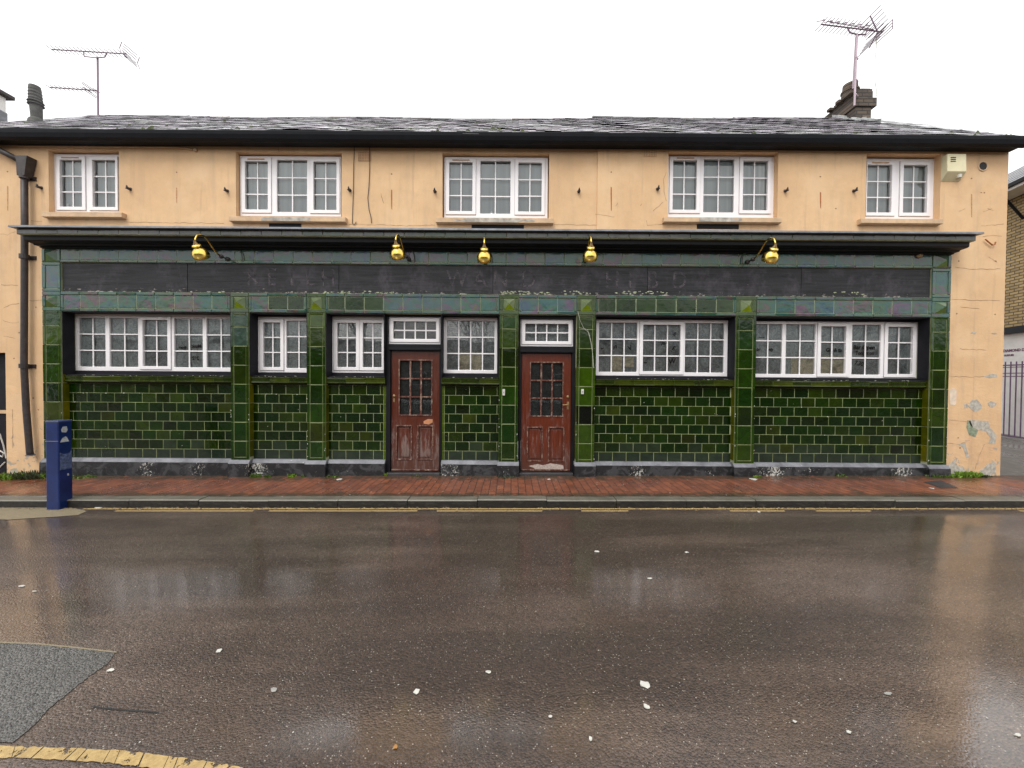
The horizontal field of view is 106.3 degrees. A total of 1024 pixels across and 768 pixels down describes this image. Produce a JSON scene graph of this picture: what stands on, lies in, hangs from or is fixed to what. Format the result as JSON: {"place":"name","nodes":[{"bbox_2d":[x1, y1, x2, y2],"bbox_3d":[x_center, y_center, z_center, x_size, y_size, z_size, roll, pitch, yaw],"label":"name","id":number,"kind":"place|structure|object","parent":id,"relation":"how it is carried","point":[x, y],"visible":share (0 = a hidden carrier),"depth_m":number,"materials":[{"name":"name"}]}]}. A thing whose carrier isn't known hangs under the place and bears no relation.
{"place":"outdoors","nodes":[
{"label":"outdoors","id":0,"kind":"place"},
{"bbox_2d":[0,89,14,121],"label":"neighbour chimney","id":1,"kind":"object","parent":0,"point":[4,96],"visible":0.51,"depth_m":9.29,"materials":[{"name":"white paint"}]},
{"bbox_2d":[0,508,1023,767],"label":"road","id":2,"kind":"structure","parent":0,"point":[734,636],"depth_m":2.65,"materials":[{"name":"grey asphalt"}]},
{"bbox_2d":[0,508,85,519],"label":"concrete footing","id":3,"kind":"object","parent":2,"relation":"on","point":[13,513],"visible":0.91,"depth_m":4.86,"materials":[{"name":"beige concrete"}]},
{"bbox_2d":[45,419,71,509],"bbox_3d":[-5.926,1.059,5.027,0.173,1.174,0.168,0,1,0],"label":"parking ticket machine","id":4,"kind":"object","parent":3,"relation":"on","point":[58,441],"visible":0.92,"depth_m":4.96,"materials":[{"name":"blue paint"}]},
{"bbox_2d":[0,643,113,741],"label":"road patch","id":5,"kind":"object","parent":2,"relation":"on","point":[37,681],"visible":1,"depth_m":2.29,"materials":[{"name":"grey asphalt"}]},
{"bbox_2d":[0,641,115,652],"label":"patch edge","id":6,"kind":"object","parent":5,"relation":"on","point":[59,646],"visible":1,"depth_m":2.54,"materials":[{"name":"asphalt"}]},
{"bbox_2d":[0,745,242,767],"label":"yellow line","id":7,"kind":"object","parent":2,"relation":"on","point":[149,760],"visible":1,"depth_m":1.82,"materials":[{"name":"yellow paint"}]},
{"bbox_2d":[93,706,158,712],"bbox_3d":[-2.091,1.760,2.075,0.404,0.002,0.013,0,1,5],"label":"road crack","id":8,"kind":"object","parent":2,"relation":"on","point":[126,709],"visible":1,"depth_m":2.07,"materials":[{"name":"black asphalt"}]},
{"bbox_2d":[5,479,1011,763],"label":"litter flecks","id":9,"kind":"object","parent":2,"relation":"on","point":[449,643],"visible":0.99,"depth_m":2.33,"materials":[{"name":"white paper"}]},
{"bbox_2d":[0,496,1023,507],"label":"kerb","id":10,"kind":"structure","parent":2,"relation":"on","point":[549,502],"depth_m":5.05,"materials":[{"name":"concrete"}]},
{"bbox_2d":[2,507,1022,511],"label":"leaf litter","id":11,"kind":"object","parent":2,"relation":"on","point":[296,508],"visible":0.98,"depth_m":5.00,"materials":[{"name":"brown plant"}]},
{"bbox_2d":[85,508,1023,508],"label":"yellow line","id":12,"kind":"object","parent":2,"relation":"on","point":[558,508],"visible":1,"depth_m":5.00,"materials":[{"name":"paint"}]},
{"bbox_2d":[640,681,649,688],"bbox_3d":[0.773,1.747,2.232,0.055,0.006,0.050,1,1,12],"label":"litter scrap","id":13,"kind":"object","parent":2,"relation":"on","point":[645,684],"visible":1,"depth_m":2.23,"materials":[{"name":"white paper"}]},
{"bbox_2d":[0,473,1023,495],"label":"pavement","id":14,"kind":"structure","parent":0,"point":[440,485],"depth_m":5.66,"materials":[{"name":"brick"}]},
{"bbox_2d":[0,472,23,480],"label":"weed clump","id":15,"kind":"object","parent":14,"relation":"on","point":[3,476],"visible":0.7,"depth_m":6.00,"materials":[{"name":"green plant"}]},
{"bbox_2d":[6,469,45,479],"bbox_3d":[-7.697,1.435,6.117,0.608,0.138,0.320,0,1,0],"label":"weed clump","id":16,"kind":"object","parent":14,"relation":"on","point":[30,475],"visible":0.88,"depth_m":6.05,"materials":[{"name":"green plant"}]},
{"bbox_2d":[72,474,96,478],"bbox_3d":[-6.926,1.485,6.171,0.458,0.037,0.224,0,1,0],"label":"weed clump","id":17,"kind":"object","parent":14,"relation":"on","point":[83,477],"visible":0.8,"depth_m":6.19,"materials":[{"name":"green plant"}]},
{"bbox_2d":[250,474,261,476],"bbox_3d":[-4.139,1.473,6.210,0.194,0.060,0.111,0,1,0],"label":"weed clump","id":18,"kind":"object","parent":14,"relation":"on","point":[256,475],"visible":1,"depth_m":6.19,"materials":[{"name":"green plant"}]},
{"bbox_2d":[0,81,1023,476],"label":"corner pub","id":19,"kind":"structure","parent":14,"relation":"on","point":[318,333],"depth_m":6.26,"materials":[{"name":"green tile"}]},
{"bbox_2d":[0,353,6,472],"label":"side door","id":20,"kind":"structure","parent":19,"relation":"in","point":[3,443],"depth_m":6.42,"materials":[{"name":"wood"}]},
{"bbox_2d":[0,147,36,455],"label":"downpipe","id":21,"kind":"object","parent":19,"relation":"attached to","point":[25,167],"visible":0.99,"depth_m":6.16,"materials":[{"name":"metal"}]},
{"bbox_2d":[54,154,118,211],"bbox_3d":[-6.992,-3.299,6.336,1.062,0.944,0.106,0,1,0],"label":"upper window","id":22,"kind":"structure","parent":19,"relation":"in","point":[83,182],"depth_m":6.32,"materials":[{"name":"plastic"}]},
{"bbox_2d":[45,42,139,114],"bbox_3d":[-9.421,-6.736,8.596,1.803,1.498,0.414,0,1,0],"label":"tv aerial","id":23,"kind":"object","parent":19,"relation":"attached to","point":[97,64],"visible":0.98,"depth_m":8.56,"materials":[{"name":"metal"}]},
{"bbox_2d":[17,145,197,151],"bbox_3d":[-6.533,-3.802,6.207,2.893,0.076,0.030,0,1,0],"label":"conduit","id":24,"kind":"object","parent":19,"relation":"attached to","point":[195,149],"visible":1,"depth_m":6.20,"materials":[{"name":"metal"}]},
{"bbox_2d":[75,314,229,371],"bbox_3d":[-5.979,-0.692,6.463,2.748,0.954,0.076,0,1,0],"label":"window","id":25,"kind":"structure","parent":19,"relation":"in","point":[104,342],"depth_m":6.49,"materials":[{"name":"glass"}]},
{"bbox_2d":[191,234,228,260],"bbox_3d":[-4.598,-2.017,5.873,0.222,0.404,0.657,0,1,0],"label":"swan neck lamp","id":26,"kind":"object","parent":19,"relation":"attached to","point":[199,252],"visible":1,"depth_m":5.61,"materials":[{"name":"metal"}]},
{"bbox_2d":[258,317,306,372],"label":"window","id":27,"kind":"structure","parent":19,"relation":"in","point":[282,341],"depth_m":6.47,"materials":[{"name":"glass"}]},
{"bbox_2d":[240,156,341,216],"bbox_3d":[-3.639,-3.250,6.336,1.662,0.981,0.106,0,1,0],"label":"upper window","id":28,"kind":"structure","parent":19,"relation":"in","point":[270,186],"depth_m":6.34,"materials":[{"name":"plastic"}]},
{"bbox_2d":[352,147,355,224],"bbox_3d":[-2.555,-3.205,6.219,0.073,1.262,0.010,0,1,0],"label":"hanging cable","id":29,"kind":"object","parent":19,"relation":"hanging from","point":[353,190],"visible":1,"depth_m":6.22,"materials":[{"name":"brown rubber"}]},
{"bbox_2d":[332,316,383,372],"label":"window","id":30,"kind":"structure","parent":19,"relation":"in","point":[357,342],"depth_m":6.46,"materials":[{"name":"glass"}]},
{"bbox_2d":[367,148,371,222],"bbox_3d":[-2.305,-3.223,6.218,0.074,1.226,0.010,0,1,0],"label":"hanging cable","id":31,"kind":"object","parent":19,"relation":"hanging from","point":[369,180],"visible":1,"depth_m":6.21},
{"bbox_2d":[390,234,410,260],"bbox_3d":[-1.678,-2.017,5.873,0.222,0.404,0.657,0,1,2],"label":"swan neck lamp","id":32,"kind":"object","parent":19,"relation":"attached to","point":[397,252],"visible":1,"depth_m":5.60,"materials":[{"name":"metal"}]},
{"bbox_2d":[389,317,439,343],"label":"transom window","id":33,"kind":"structure","parent":19,"relation":"in","point":[402,330],"depth_m":6.39,"materials":[{"name":"plastic"}]},
{"bbox_2d":[391,351,438,470],"bbox_3d":[-1.608,0.452,6.410,0.801,1.991,0.084,0,1,0],"label":"front door","id":34,"kind":"structure","parent":19,"relation":"in","point":[414,393],"depth_m":6.40,"materials":[{"name":"brown wood"}]},
{"bbox_2d":[444,317,496,373],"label":"window","id":35,"kind":"structure","parent":19,"relation":"in","point":[470,344],"depth_m":6.49,"materials":[{"name":"glass"}]},
{"bbox_2d":[477,237,491,263],"bbox_3d":[-0.417,-1.970,5.874,0.222,0.404,0.657,0,1,-3],"label":"swan neck lamp","id":36,"kind":"object","parent":19,"relation":"attached to","point":[484,256],"visible":1,"depth_m":5.59,"materials":[{"name":"metal"}]},
{"bbox_2d":[444,157,547,217],"bbox_3d":[-0.263,-3.228,6.350,1.704,0.991,0.135,0,1,0],"label":"upper window","id":37,"kind":"structure","parent":19,"relation":"in","point":[474,187],"depth_m":6.38,"materials":[{"name":"plastic"}]},
{"bbox_2d":[521,353,570,470],"bbox_3d":[0.566,0.472,6.391,0.826,1.956,0.123,0,1,0],"label":"front door","id":38,"kind":"structure","parent":19,"relation":"in","point":[545,389],"depth_m":6.40,"materials":[{"name":"brown wood"}]},
{"bbox_2d":[520,319,572,345],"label":"transom window","id":39,"kind":"structure","parent":19,"relation":"in","point":[534,332],"depth_m":6.39,"materials":[{"name":"plastic"}]},
{"bbox_2d":[578,313,593,364],"bbox_3d":[1.198,-0.715,6.217,0.274,0.910,0.006,0,1,0],"label":"loose cable","id":40,"kind":"object","parent":19,"relation":"attached to","point":[590,340],"visible":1,"depth_m":6.21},
{"bbox_2d":[582,236,597,262],"bbox_3d":[1.164,-1.989,5.873,0.222,0.404,0.657,0,1,3],"label":"swan neck lamp","id":41,"kind":"object","parent":19,"relation":"attached to","point":[589,254],"visible":1,"depth_m":5.59,"materials":[{"name":"metal"}]},
{"bbox_2d":[596,319,727,375],"bbox_3d":[2.512,-0.606,6.463,2.211,0.943,0.076,0,1,0],"label":"window","id":42,"kind":"structure","parent":19,"relation":"in","point":[624,347],"depth_m":6.49,"materials":[{"name":"glass"}]},
{"bbox_2d":[668,156,773,217],"bbox_3d":[3.439,-3.236,6.336,1.757,1.008,0.106,0,1,0],"label":"upper window","id":43,"kind":"structure","parent":19,"relation":"in","point":[698,186],"depth_m":6.35,"materials":[{"name":"plastic"}]},
{"bbox_2d":[746,237,778,263],"bbox_3d":[3.813,-1.970,5.873,0.222,0.404,0.657,0,1,-1],"label":"swan neck lamp","id":44,"kind":"object","parent":19,"relation":"attached to","point":[771,256],"visible":1,"depth_m":5.61,"materials":[{"name":"metal"}]},
{"bbox_2d":[755,321,917,378],"bbox_3d":[5.421,-0.574,6.463,2.769,0.943,0.076,0,1,0],"label":"window","id":45,"kind":"structure","parent":19,"relation":"in","point":[784,349],"depth_m":6.49,"materials":[{"name":"glass"}]},
{"bbox_2d":[814,5,892,105],"bbox_3d":[7.147,-6.806,8.083,1.362,1.869,0.500,0,1,0],"label":"tv aerial","id":46,"kind":"object","parent":19,"relation":"attached to","point":[871,42],"visible":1,"depth_m":8.07,"materials":[{"name":"metal"}]},
{"bbox_2d":[865,159,933,218],"bbox_3d":[6.378,-3.204,6.336,1.146,0.987,0.106,0,1,0],"label":"upper window","id":47,"kind":"structure","parent":19,"relation":"in","point":[895,188],"depth_m":6.32,"materials":[{"name":"plastic"}]},
{"bbox_2d":[941,154,965,181],"bbox_3d":[7.078,-3.467,6.153,0.304,0.399,0.101,0,1,0],"label":"alarm box","id":48,"kind":"object","parent":19,"relation":"attached to","point":[953,167],"visible":1,"depth_m":6.11,"materials":[{"name":"beige plastic"}]},
{"bbox_2d":[925,474,949,477],"bbox_3d":[6.946,1.475,6.258,0.407,0.053,0.200,0,1,-14],"label":"weed clump","id":49,"kind":"object","parent":14,"relation":"on","point":[938,475],"visible":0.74,"depth_m":6.19,"materials":[{"name":"green plant"}]},
{"bbox_2d":[925,480,957,487],"bbox_3d":[6.425,1.505,5.783,0.290,0.003,0.599,1,1,26],"label":"drain cover","id":50,"kind":"object","parent":14,"relation":"on","point":[941,484],"visible":1,"depth_m":5.75,"materials":[{"name":"metal"}]},
{"bbox_2d":[948,473,962,477],"bbox_3d":[7.177,1.477,6.214,0.265,0.050,0.147,0,1,0],"label":"weed clump","id":51,"kind":"object","parent":14,"relation":"on","point":[953,475],"visible":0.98,"depth_m":6.17,"materials":[{"name":"green plant"}]},
{"bbox_2d":[954,470,983,477],"bbox_3d":[7.386,1.449,6.206,0.436,0.106,0.208,0,1,0],"label":"weed clump","id":52,"kind":"object","parent":14,"relation":"on","point":[970,474],"visible":0.97,"depth_m":6.17,"materials":[{"name":"green plant"}]},
{"bbox_2d":[0,0,1023,172],"label":"sky","id":53,"kind":"structure","parent":0,"point":[953,64],"materials":[{"name":"white"}]},
{"bbox_2d":[198,496,950,500],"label":"ground","id":54,"kind":"structure","parent":0,"point":[748,496],"depth_m":6.87,"materials":[{"name":"red brick"}]},
{"bbox_2d":[1000,433,1023,475],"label":"alley","id":55,"kind":"structure","parent":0,"point":[1012,457],"depth_m":7.48,"materials":[{"name":"grey concrete"}]},
{"bbox_2d":[1001,325,1023,436],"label":"yard building","id":56,"kind":"structure","parent":55,"relation":"on","point":[1013,349],"depth_m":9.54,"materials":[{"name":"white paint"}]},
{"bbox_2d":[1001,361,1023,438],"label":"railing gate","id":57,"kind":"structure","parent":55,"relation":"on","point":[1016,365],"depth_m":9.06,"materials":[{"name":"grey metal"}]},
{"bbox_2d":[1004,166,1023,327],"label":"brick house","id":58,"kind":"structure","parent":55,"relation":"on","point":[1014,297],"depth_m":9.82,"materials":[{"name":"brick"}]}
]}

